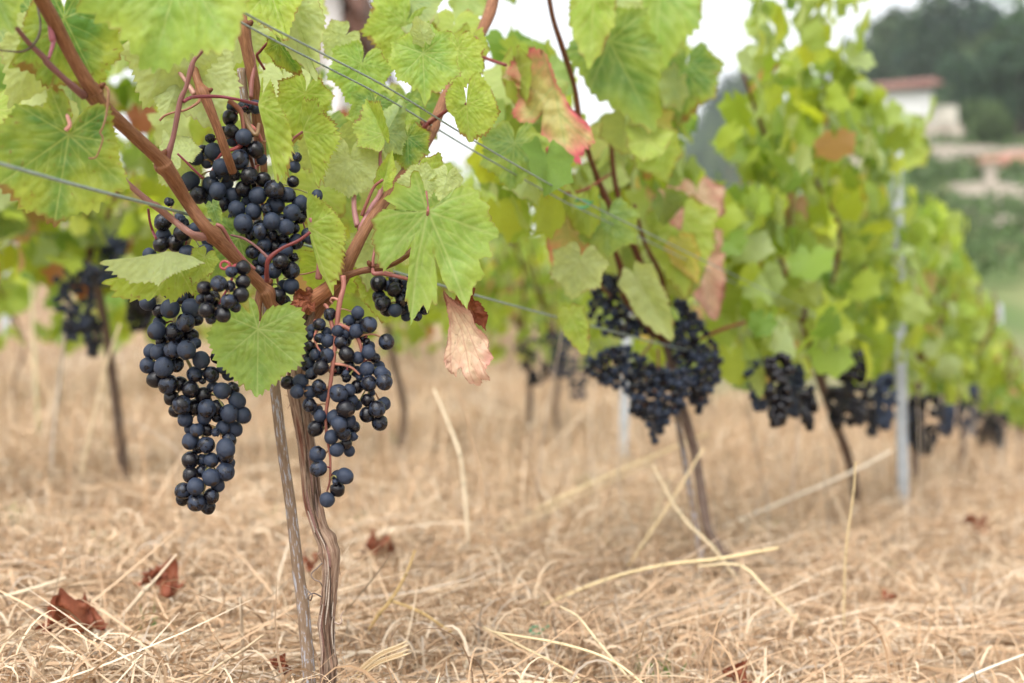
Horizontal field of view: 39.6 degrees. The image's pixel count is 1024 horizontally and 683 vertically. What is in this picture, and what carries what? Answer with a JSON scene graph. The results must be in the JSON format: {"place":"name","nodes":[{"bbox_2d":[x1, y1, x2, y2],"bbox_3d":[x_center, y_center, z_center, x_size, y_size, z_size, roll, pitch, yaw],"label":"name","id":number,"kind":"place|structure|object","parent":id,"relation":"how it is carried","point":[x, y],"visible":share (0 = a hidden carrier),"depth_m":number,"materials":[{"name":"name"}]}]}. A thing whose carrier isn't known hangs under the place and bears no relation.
{"place":"outdoors","nodes":[
{"label":"outdoors","id":0,"kind":"place"},
{"bbox_2d":[0,77,1023,682],"bbox_3d":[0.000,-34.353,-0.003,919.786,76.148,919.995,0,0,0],"label":"ground","id":1,"kind":"structure","parent":0,"point":[1006,287],"depth_m":6.55,"materials":[{"name":"plant"}]},
{"bbox_2d":[1,238,12,336],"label":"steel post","id":2,"kind":"object","parent":1,"relation":"on","point":[4,322],"visible":0.02,"depth_m":5.99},
{"bbox_2d":[50,293,69,472],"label":"dry stalk","id":3,"kind":"object","parent":1,"relation":"on","point":[58,391],"visible":0.83,"depth_m":3.12,"materials":[{"name":"beige plant"}]},
{"bbox_2d":[0,10,172,285],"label":"grapevine","id":4,"kind":"object","parent":1,"relation":"on","point":[35,253],"visible":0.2,"depth_m":2.99,"materials":[{"name":"green plant"}]},
{"bbox_2d":[51,260,103,341],"bbox_3d":[-0.912,-0.085,2.977,0.110,0.172,0.080,0,0,40],"label":"grape bunch","id":5,"kind":"object","parent":4,"relation":"hanging from","point":[72,327],"visible":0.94,"depth_m":2.96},
{"bbox_2d":[81,315,104,357],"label":"grape bunch","id":6,"kind":"object","parent":4,"relation":"hanging from","point":[92,344],"visible":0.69,"depth_m":3.04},
{"bbox_2d":[0,171,209,413],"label":"grapevine","id":7,"kind":"object","parent":1,"relation":"on","point":[15,296],"visible":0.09,"depth_m":5.46,"materials":[{"name":"green plant"}]},
{"bbox_2d":[103,346,106,452],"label":"dry stalk","id":8,"kind":"object","parent":1,"relation":"on","point":[105,403],"visible":0.26,"depth_m":3.65,"materials":[{"name":"beige plant"}]},
{"bbox_2d":[0,4,415,483],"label":"grapevine","id":9,"kind":"object","parent":1,"relation":"on","point":[84,231],"visible":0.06,"depth_m":3.20,"materials":[{"name":"green plant"}]},
{"bbox_2d":[91,230,127,286],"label":"grape bunch","id":10,"kind":"object","parent":9,"relation":"hanging from","point":[117,247],"visible":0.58,"depth_m":3.09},
{"bbox_2d":[125,298,160,331],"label":"grape bunch","id":11,"kind":"object","parent":9,"relation":"hanging from","point":[140,313],"visible":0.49,"depth_m":3.20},
{"bbox_2d":[0,0,506,682],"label":"grapevine","id":12,"kind":"object","parent":1,"relation":"on","point":[62,116],"visible":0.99,"depth_m":1.27,"materials":[{"name":"green plant"}]},
{"bbox_2d":[139,197,251,514],"bbox_3d":[-0.282,0.013,1.258,0.100,0.283,0.051,0,0,0],"label":"grape bunch","id":13,"kind":"object","parent":12,"relation":"hanging from","point":[175,339],"visible":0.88,"depth_m":1.25,"materials":[{"name":"black plant"}]},
{"bbox_2d":[195,260,250,323],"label":"grape bunch","id":14,"kind":"object","parent":12,"relation":"hanging from","point":[213,307],"visible":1,"depth_m":1.17,"materials":[{"name":"black plant"}]},
{"bbox_2d":[181,99,322,304],"bbox_3d":[-0.240,-0.129,1.312,0.130,0.197,0.064,0,0,0],"label":"grape bunch","id":15,"kind":"object","parent":12,"relation":"hanging from","point":[273,229],"visible":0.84,"depth_m":1.29,"materials":[{"name":"black plant"}]},
{"bbox_2d":[280,275,393,507],"bbox_3d":[-0.155,0.044,1.261,0.102,0.207,0.047,0,0,0],"label":"grape bunch","id":16,"kind":"object","parent":12,"relation":"hanging from","point":[340,419],"visible":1,"depth_m":1.25,"materials":[{"name":"black plant"}]},
{"bbox_2d":[370,271,428,321],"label":"grape bunch","id":17,"kind":"object","parent":12,"relation":"hanging from","point":[395,288],"visible":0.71,"depth_m":1.31,"materials":[{"name":"black plant"}]},
{"bbox_2d":[119,176,393,344],"bbox_3d":[-1.149,-0.268,6.678,1.016,1.108,1.765,0,0,15],"label":"grapevine","id":18,"kind":"object","parent":1,"relation":"on","point":[124,339],"visible":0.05,"depth_m":6.22,"materials":[{"name":"green plant"}]},
{"bbox_2d":[237,68,315,682],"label":"wooden stake","id":19,"kind":"object","parent":1,"relation":"on","point":[304,620],"visible":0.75,"depth_m":1.34,"materials":[{"name":"wood"}]},
{"bbox_2d":[205,0,396,187],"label":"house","id":20,"kind":"structure","parent":1,"relation":"on","point":[355,14],"depth_m":20.00,"materials":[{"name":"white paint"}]},
{"bbox_2d":[302,550,318,572],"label":"fallen leaf","id":21,"kind":"object","parent":1,"relation":"on","point":[310,564],"visible":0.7,"depth_m":2.05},
{"bbox_2d":[189,107,532,456],"bbox_3d":[-0.469,-0.130,4.448,0.932,1.093,1.114,0,0,18],"label":"grapevine","id":22,"kind":"object","parent":1,"relation":"on","point":[416,334],"visible":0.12,"depth_m":4.44,"materials":[{"name":"green plant"}]},
{"bbox_2d":[347,228,513,360],"bbox_3d":[-0.615,-0.364,8.056,1.042,1.093,1.730,0,0,14],"label":"grapevine","id":23,"kind":"object","parent":1,"relation":"on","point":[488,302],"visible":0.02,"depth_m":7.99,"materials":[{"name":"green plant"}]},
{"bbox_2d":[0,162,967,413],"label":"trellis wire","id":24,"kind":"object","parent":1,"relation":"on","point":[116,195],"visible":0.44,"depth_m":1.14,"materials":[{"name":"metal"}]},
{"bbox_2d":[401,153,615,443],"bbox_3d":[0.006,-0.191,5.267,0.818,1.261,1.252,0,0,14],"label":"grapevine","id":25,"kind":"object","parent":1,"relation":"on","point":[513,260],"visible":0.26,"depth_m":5.18,"materials":[{"name":"green plant"}]},
{"bbox_2d":[514,328,561,386],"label":"grape bunch","id":26,"kind":"object","parent":25,"relation":"hanging from","point":[533,377],"visible":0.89,"depth_m":4.82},
{"bbox_2d":[548,331,572,378],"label":"grape bunch","id":27,"kind":"object","parent":25,"relation":"hanging from","point":[561,365],"visible":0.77,"depth_m":5.06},
{"bbox_2d":[559,339,591,400],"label":"grape bunch","id":28,"kind":"object","parent":25,"relation":"hanging from","point":[582,380],"visible":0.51,"depth_m":5.20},
{"bbox_2d":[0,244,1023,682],"bbox_3d":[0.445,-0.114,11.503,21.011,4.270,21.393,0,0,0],"label":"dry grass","id":29,"kind":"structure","parent":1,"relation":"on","point":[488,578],"depth_m":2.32,"materials":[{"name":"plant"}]},
{"bbox_2d":[0,576,65,597],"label":"dry stalk","id":30,"kind":"object","parent":29,"relation":"on","point":[31,588],"visible":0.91,"depth_m":1.72,"materials":[{"name":"beige plant"}]},
{"bbox_2d":[30,278,39,435],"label":"dry stalk","id":31,"kind":"object","parent":29,"relation":"on","point":[34,352],"visible":0.65,"depth_m":4.06,"materials":[{"name":"beige plant"}]},
{"bbox_2d":[34,588,108,636],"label":"fallen leaf","id":32,"kind":"object","parent":29,"relation":"on","point":[82,611],"visible":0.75,"depth_m":1.55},
{"bbox_2d":[79,324,120,481],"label":"dry stalk","id":33,"kind":"object","parent":29,"relation":"on","point":[89,435],"visible":0.98,"depth_m":2.98,"materials":[{"name":"beige plant"}]},
{"bbox_2d":[120,554,176,618],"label":"dry stalk","id":34,"kind":"object","parent":29,"relation":"on","point":[144,591],"visible":0.99,"depth_m":1.64,"materials":[{"name":"beige plant"}]},
{"bbox_2d":[133,556,184,597],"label":"fallen leaf","id":35,"kind":"object","parent":29,"relation":"on","point":[170,572],"visible":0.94,"depth_m":1.82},
{"bbox_2d":[191,634,263,682],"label":"dry stalk","id":36,"kind":"object","parent":29,"relation":"on","point":[243,649],"visible":0.98,"depth_m":1.35,"materials":[{"name":"beige plant"}]},
{"bbox_2d":[267,653,290,674],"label":"fallen leaf","id":37,"kind":"object","parent":29,"relation":"on","point":[282,659],"visible":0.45,"depth_m":1.44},
{"bbox_2d":[357,529,395,557],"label":"fallen leaf","id":38,"kind":"object","parent":29,"relation":"on","point":[370,544],"visible":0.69,"depth_m":2.21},
{"bbox_2d":[348,641,408,681],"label":"seed head","id":39,"kind":"object","parent":29,"relation":"on","point":[377,656],"visible":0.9,"depth_m":1.39},
{"bbox_2d":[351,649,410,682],"bbox_3d":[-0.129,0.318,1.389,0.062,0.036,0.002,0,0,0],"label":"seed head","id":40,"kind":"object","parent":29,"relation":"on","point":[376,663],"visible":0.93,"depth_m":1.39},
{"bbox_2d":[368,550,415,629],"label":"dry stalk","id":41,"kind":"object","parent":29,"relation":"on","point":[385,606],"visible":0.96,"depth_m":1.67,"materials":[{"name":"beige plant"}]},
{"bbox_2d":[393,600,451,632],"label":"dry stalk","id":42,"kind":"object","parent":29,"relation":"on","point":[422,613],"visible":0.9,"depth_m":1.66,"materials":[{"name":"beige plant"}]},
{"bbox_2d":[0,432,900,682],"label":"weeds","id":43,"kind":"object","parent":29,"relation":"on","point":[664,668],"visible":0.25,"depth_m":2.22,"materials":[{"name":"green plant"}]},
{"bbox_2d":[433,389,469,550],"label":"dry stalk","id":44,"kind":"object","parent":29,"relation":"on","point":[463,482],"visible":0.98,"depth_m":2.33,"materials":[{"name":"beige plant"}]},
{"bbox_2d":[483,627,579,682],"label":"dry stalk","id":45,"kind":"object","parent":29,"relation":"on","point":[527,649],"visible":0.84,"depth_m":1.50,"materials":[{"name":"beige plant"}]},
{"bbox_2d":[492,631,642,682],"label":"dry stalk","id":46,"kind":"object","parent":29,"relation":"on","point":[584,650],"visible":0.98,"depth_m":1.45,"materials":[{"name":"beige plant"}]},
{"bbox_2d":[493,461,653,535],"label":"dry stalk","id":47,"kind":"object","parent":29,"relation":"on","point":[580,496],"visible":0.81,"depth_m":2.55,"materials":[{"name":"beige plant"}]},
{"bbox_2d":[560,606,629,679],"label":"dry stalk","id":48,"kind":"object","parent":29,"relation":"on","point":[595,638],"visible":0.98,"depth_m":1.50,"materials":[{"name":"beige plant"}]},
{"bbox_2d":[534,432,709,511],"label":"dry stalk","id":49,"kind":"object","parent":29,"relation":"on","point":[615,472],"visible":0.77,"depth_m":2.93,"materials":[{"name":"beige plant"}]},
{"bbox_2d":[617,440,639,546],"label":"dry stalk","id":50,"kind":"object","parent":29,"relation":"on","point":[620,493],"visible":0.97,"depth_m":2.44,"materials":[{"name":"beige plant"}]},
{"bbox_2d":[541,547,778,605],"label":"dry stalk","id":51,"kind":"object","parent":29,"relation":"on","point":[719,558],"visible":0.98,"depth_m":1.88,"materials":[{"name":"beige plant"}]},
{"bbox_2d":[647,472,674,534],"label":"dry stalk","id":52,"kind":"object","parent":29,"relation":"on","point":[660,497],"visible":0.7,"depth_m":2.59,"materials":[{"name":"beige plant"}]},
{"bbox_2d":[627,447,703,566],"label":"dry stalk","id":53,"kind":"object","parent":29,"relation":"on","point":[668,505],"visible":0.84,"depth_m":2.24,"materials":[{"name":"beige plant"}]},
{"bbox_2d":[722,659,751,682],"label":"fallen leaf","id":54,"kind":"object","parent":29,"relation":"on","point":[739,671],"visible":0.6,"depth_m":1.50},
{"bbox_2d":[697,563,804,627],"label":"dry stalk","id":55,"kind":"object","parent":29,"relation":"on","point":[760,583],"visible":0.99,"depth_m":1.82,"materials":[{"name":"beige plant"}]},
{"bbox_2d":[843,462,855,628],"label":"dry stalk","id":56,"kind":"object","parent":29,"relation":"on","point":[853,493],"visible":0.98,"depth_m":1.80,"materials":[{"name":"beige plant"}]},
{"bbox_2d":[878,590,896,602],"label":"fallen leaf","id":57,"kind":"object","parent":29,"relation":"on","point":[884,593],"visible":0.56,"depth_m":2.07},
{"bbox_2d":[956,654,1023,682],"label":"dry stalk","id":58,"kind":"object","parent":29,"relation":"on","point":[971,675],"visible":0.96,"depth_m":1.51,"materials":[{"name":"beige plant"}]},
{"bbox_2d":[483,224,600,332],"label":"grapevine","id":59,"kind":"object","parent":1,"relation":"on","point":[545,261],"visible":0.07,"depth_m":9.52,"materials":[{"name":"green plant"}]},
{"bbox_2d":[529,331,562,533],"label":"dry stalk","id":60,"kind":"object","parent":1,"relation":"on","point":[539,470],"visible":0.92,"depth_m":2.56,"materials":[{"name":"beige plant"}]},
{"bbox_2d":[480,156,693,441],"bbox_3d":[0.405,-0.207,5.949,0.795,1.308,1.754,0,0,11],"label":"grapevine","id":61,"kind":"object","parent":1,"relation":"on","point":[638,344],"visible":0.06,"depth_m":5.67,"materials":[{"name":"green plant"}]},
{"bbox_2d":[530,263,654,365],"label":"grapevine","id":62,"kind":"object","parent":1,"relation":"on","point":[600,337],"visible":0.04,"depth_m":10.46,"materials":[{"name":"green plant"}]},
{"bbox_2d":[466,0,745,585],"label":"grapevine","id":63,"kind":"object","parent":1,"relation":"on","point":[628,58],"visible":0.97,"depth_m":1.88,"materials":[{"name":"green plant"}]},
{"bbox_2d":[587,261,654,339],"bbox_3d":[0.181,-0.067,2.322,0.119,0.128,0.063,0,0,0],"label":"grape bunch","id":64,"kind":"object","parent":63,"relation":"hanging from","point":[609,282],"visible":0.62,"depth_m":2.31,"materials":[{"name":"black plant"}]},
{"bbox_2d":[584,339,672,390],"bbox_3d":[0.194,0.038,2.275,0.158,0.085,0.062,0,0,0],"label":"grape bunch","id":65,"kind":"object","parent":63,"relation":"hanging from","point":[607,375],"visible":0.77,"depth_m":2.26,"materials":[{"name":"black plant"}]},
{"bbox_2d":[623,348,692,444],"bbox_3d":[0.228,0.087,2.243,0.098,0.153,0.075,0,0,30],"label":"grape bunch","id":66,"kind":"object","parent":63,"relation":"hanging from","point":[663,410],"visible":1,"depth_m":2.23,"materials":[{"name":"black plant"}]},
{"bbox_2d":[618,304,631,455],"bbox_3d":[0.381,0.025,4.700,0.058,0.705,0.020,0,0,0],"label":"steel post","id":67,"kind":"object","parent":1,"relation":"on","point":[624,407],"visible":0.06,"depth_m":4.69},
{"bbox_2d":[664,361,707,584],"bbox_3d":[0.290,0.220,2.333,0.020,0.375,0.095,0,0,-44],"label":"wooden stake","id":68,"kind":"object","parent":1,"relation":"on","point":[689,489],"visible":0.54,"depth_m":2.33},
{"bbox_2d":[652,465,740,585],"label":"dry stalk","id":69,"kind":"object","parent":1,"relation":"on","point":[687,522],"visible":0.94,"depth_m":2.13,"materials":[{"name":"beige plant"}]},
{"bbox_2d":[618,265,780,421],"bbox_3d":[0.989,-0.147,7.267,0.783,1.280,1.623,0,0,29],"label":"grapevine","id":70,"kind":"object","parent":1,"relation":"on","point":[700,312],"visible":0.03,"depth_m":7.13,"materials":[{"name":"brown plant"}]},
{"bbox_2d":[725,251,835,392],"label":"grapevine","id":71,"kind":"object","parent":1,"relation":"on","point":[794,338],"visible":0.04,"depth_m":8.76,"materials":[{"name":"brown plant"}]},
{"bbox_2d":[789,326,801,518],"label":"dry stalk","id":72,"kind":"object","parent":1,"relation":"on","point":[796,444],"visible":0.56,"depth_m":3.03,"materials":[{"name":"beige plant"}]},
{"bbox_2d":[646,0,951,514],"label":"grapevine","id":73,"kind":"object","parent":1,"relation":"on","point":[764,132],"visible":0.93,"depth_m":2.73,"materials":[{"name":"green plant"}]},
{"bbox_2d":[744,357,767,411],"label":"grape bunch","id":74,"kind":"object","parent":73,"relation":"hanging from","point":[758,404],"visible":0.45,"depth_m":2.43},
{"bbox_2d":[763,352,795,427],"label":"grape bunch","id":75,"kind":"object","parent":73,"relation":"hanging from","point":[780,400],"visible":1,"depth_m":2.31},
{"bbox_2d":[787,362,805,418],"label":"grape bunch","id":76,"kind":"object","parent":73,"relation":"hanging from","point":[796,379],"visible":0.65,"depth_m":2.64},
{"bbox_2d":[795,384,818,431],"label":"grape bunch","id":77,"kind":"object","parent":73,"relation":"hanging from","point":[808,402],"visible":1,"depth_m":2.49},
{"bbox_2d":[824,385,847,429],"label":"grape bunch","id":78,"kind":"object","parent":73,"relation":"hanging from","point":[836,412],"visible":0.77,"depth_m":2.99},
{"bbox_2d":[836,349,872,426],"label":"grape bunch","id":79,"kind":"object","parent":73,"relation":"hanging from","point":[854,406],"visible":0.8,"depth_m":2.85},
{"bbox_2d":[864,395,878,437],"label":"grape bunch","id":80,"kind":"object","parent":73,"relation":"hanging from","point":[871,430],"visible":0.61,"depth_m":3.31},
{"bbox_2d":[872,371,898,430],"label":"grape bunch","id":81,"kind":"object","parent":73,"relation":"hanging from","point":[883,383],"visible":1,"depth_m":3.15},
{"bbox_2d":[720,450,891,528],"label":"dry stalk","id":82,"kind":"object","parent":1,"relation":"on","point":[817,486],"visible":0.91,"depth_m":2.87,"materials":[{"name":"beige plant"}]},
{"bbox_2d":[671,0,1023,189],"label":"forest","id":83,"kind":"object","parent":1,"relation":"on","point":[908,46],"visible":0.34,"depth_m":159.15,"materials":[{"name":"plant"}]},
{"bbox_2d":[778,82,978,486],"bbox_3d":[1.044,-0.073,3.887,0.379,1.153,1.384,0,0,28],"label":"grapevine","id":84,"kind":"object","parent":1,"relation":"on","point":[925,274],"visible":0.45,"depth_m":3.81,"materials":[{"name":"green plant"}]},
{"bbox_2d":[907,406,922,444],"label":"grape bunch","id":85,"kind":"object","parent":84,"relation":"hanging from","point":[910,418],"visible":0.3,"depth_m":3.77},
{"bbox_2d":[935,404,956,436],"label":"grape bunch","id":86,"kind":"object","parent":84,"relation":"hanging from","point":[948,425],"visible":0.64,"depth_m":3.98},
{"bbox_2d":[956,383,981,437],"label":"grape bunch","id":87,"kind":"object","parent":84,"relation":"hanging from","point":[973,392],"visible":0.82,"depth_m":4.39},
{"bbox_2d":[890,150,908,509],"bbox_3d":[0.992,-0.014,3.647,0.051,0.991,0.018,0,0,0],"label":"steel post","id":88,"kind":"object","parent":1,"relation":"on","point":[901,415],"visible":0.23,"depth_m":3.64,"materials":[{"name":"metal"}]},
{"bbox_2d":[243,13,970,389],"bbox_3d":[0.709,-0.035,2.998,0.002,0.441,4.403,0,0,25],"label":"trellis wire","id":89,"kind":"object","parent":88,"relation":"attached to","point":[503,157],"visible":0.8,"depth_m":1.42,"materials":[{"name":"metal"}]},
{"bbox_2d":[241,21,980,398],"bbox_3d":[0.756,-0.024,3.188,0.002,0.478,4.683,0,0,25],"label":"trellis wire","id":90,"kind":"object","parent":88,"relation":"attached to","point":[465,145],"visible":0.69,"depth_m":1.43,"materials":[{"name":"metal"}]},
{"bbox_2d":[869,78,942,126],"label":"hut","id":91,"kind":"object","parent":1,"relation":"on","point":[911,96],"visible":0.43,"depth_m":117.00,"materials":[{"name":"white paint"}]},
{"bbox_2d":[854,122,965,165],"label":"stone wall","id":92,"kind":"structure","parent":1,"relation":"on","point":[941,128],"depth_m":104.23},
{"bbox_2d":[802,114,1023,278],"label":"hillside foliage","id":93,"kind":"object","parent":1,"relation":"on","point":[987,240],"visible":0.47,"depth_m":62.98,"materials":[{"name":"plant"}]},
{"bbox_2d":[933,105,957,122],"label":"plaster wall","id":94,"kind":"structure","parent":1,"relation":"on","point":[945,113],"depth_m":118.00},
{"bbox_2d":[910,193,1002,474],"bbox_3d":[1.541,0.034,4.933,0.215,0.982,1.376,0,0,26],"label":"grapevine","id":95,"kind":"object","parent":1,"relation":"on","point":[981,351],"visible":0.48,"depth_m":4.95,"materials":[{"name":"green plant"}]},
{"bbox_2d":[975,412,996,445],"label":"grape bunch","id":96,"kind":"object","parent":95,"relation":"hanging from","point":[985,432],"visible":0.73,"depth_m":5.20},
{"bbox_2d":[985,411,1009,447],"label":"grape bunch","id":97,"kind":"object","parent":95,"relation":"hanging from","point":[998,439],"visible":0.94,"depth_m":5.11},
{"bbox_2d":[933,50,994,121],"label":"tree","id":98,"kind":"object","parent":1,"relation":"on","point":[967,83],"visible":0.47,"depth_m":119.68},
{"bbox_2d":[923,144,1023,173],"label":"stone wall","id":99,"kind":"structure","parent":1,"relation":"on","point":[942,149],"depth_m":87.03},
{"bbox_2d":[961,514,989,535],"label":"fallen leaf","id":100,"kind":"object","parent":1,"relation":"on","point":[970,518],"visible":0.75,"depth_m":2.97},
{"bbox_2d":[956,97,1017,145],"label":"bush","id":101,"kind":"object","parent":1,"relation":"on","point":[985,119],"visible":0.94,"depth_m":95.65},
{"bbox_2d":[950,181,1023,212],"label":"stone wall","id":102,"kind":"structure","parent":1,"relation":"on","point":[977,188],"depth_m":69.47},
{"bbox_2d":[981,164,998,181],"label":"pillar","id":103,"kind":"structure","parent":1,"relation":"on","point":[989,172],"depth_m":70.00,"materials":[{"name":"stone"}]},
{"bbox_2d":[964,37,1023,137],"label":"tree","id":104,"kind":"object","parent":1,"relation":"on","point":[1004,77],"visible":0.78,"depth_m":110.34,"materials":[{"name":"plant"}]},
{"bbox_2d":[964,151,1023,182],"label":"shed","id":105,"kind":"structure","parent":1,"relation":"on","point":[1004,158],"depth_m":82.97,"materials":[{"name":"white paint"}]},
{"bbox_2d":[971,290,1023,459],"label":"grapevine","id":106,"kind":"object","parent":1,"relation":"on","point":[1004,375],"visible":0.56,"depth_m":5.83,"materials":[{"name":"green plant"}]},
{"bbox_2d":[994,304,1004,451],"bbox_3d":[2.259,0.220,6.600,0.061,0.792,0.026,0,0,0],"label":"steel post","id":107,"kind":"object","parent":1,"relation":"on","point":[1000,315],"visible":0.15,"depth_m":6.59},
{"bbox_2d":[1009,358,1023,447],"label":"grapevine","id":108,"kind":"object","parent":1,"relation":"on","point":[1018,423],"visible":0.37,"depth_m":6.61,"materials":[{"name":"green plant"}]},
{"bbox_2d":[61,0,1023,270],"label":"sky","id":109,"kind":"structure","parent":0,"point":[721,24],"materials":[{"name":"white"}]},
{"bbox_2d":[668,298,723,414],"bbox_3d":[0.296,0.023,2.294,0.089,0.190,0.071,0,0,0],"label":"grape bunch","id":110,"kind":"object","parent":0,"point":[702,354],"visible":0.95,"depth_m":2.28,"materials":[{"name":"black plant"}]},
{"bbox_2d":[907,393,945,456],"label":"grape bunch","id":111,"kind":"object","parent":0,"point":[921,445],"visible":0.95,"depth_m":3.64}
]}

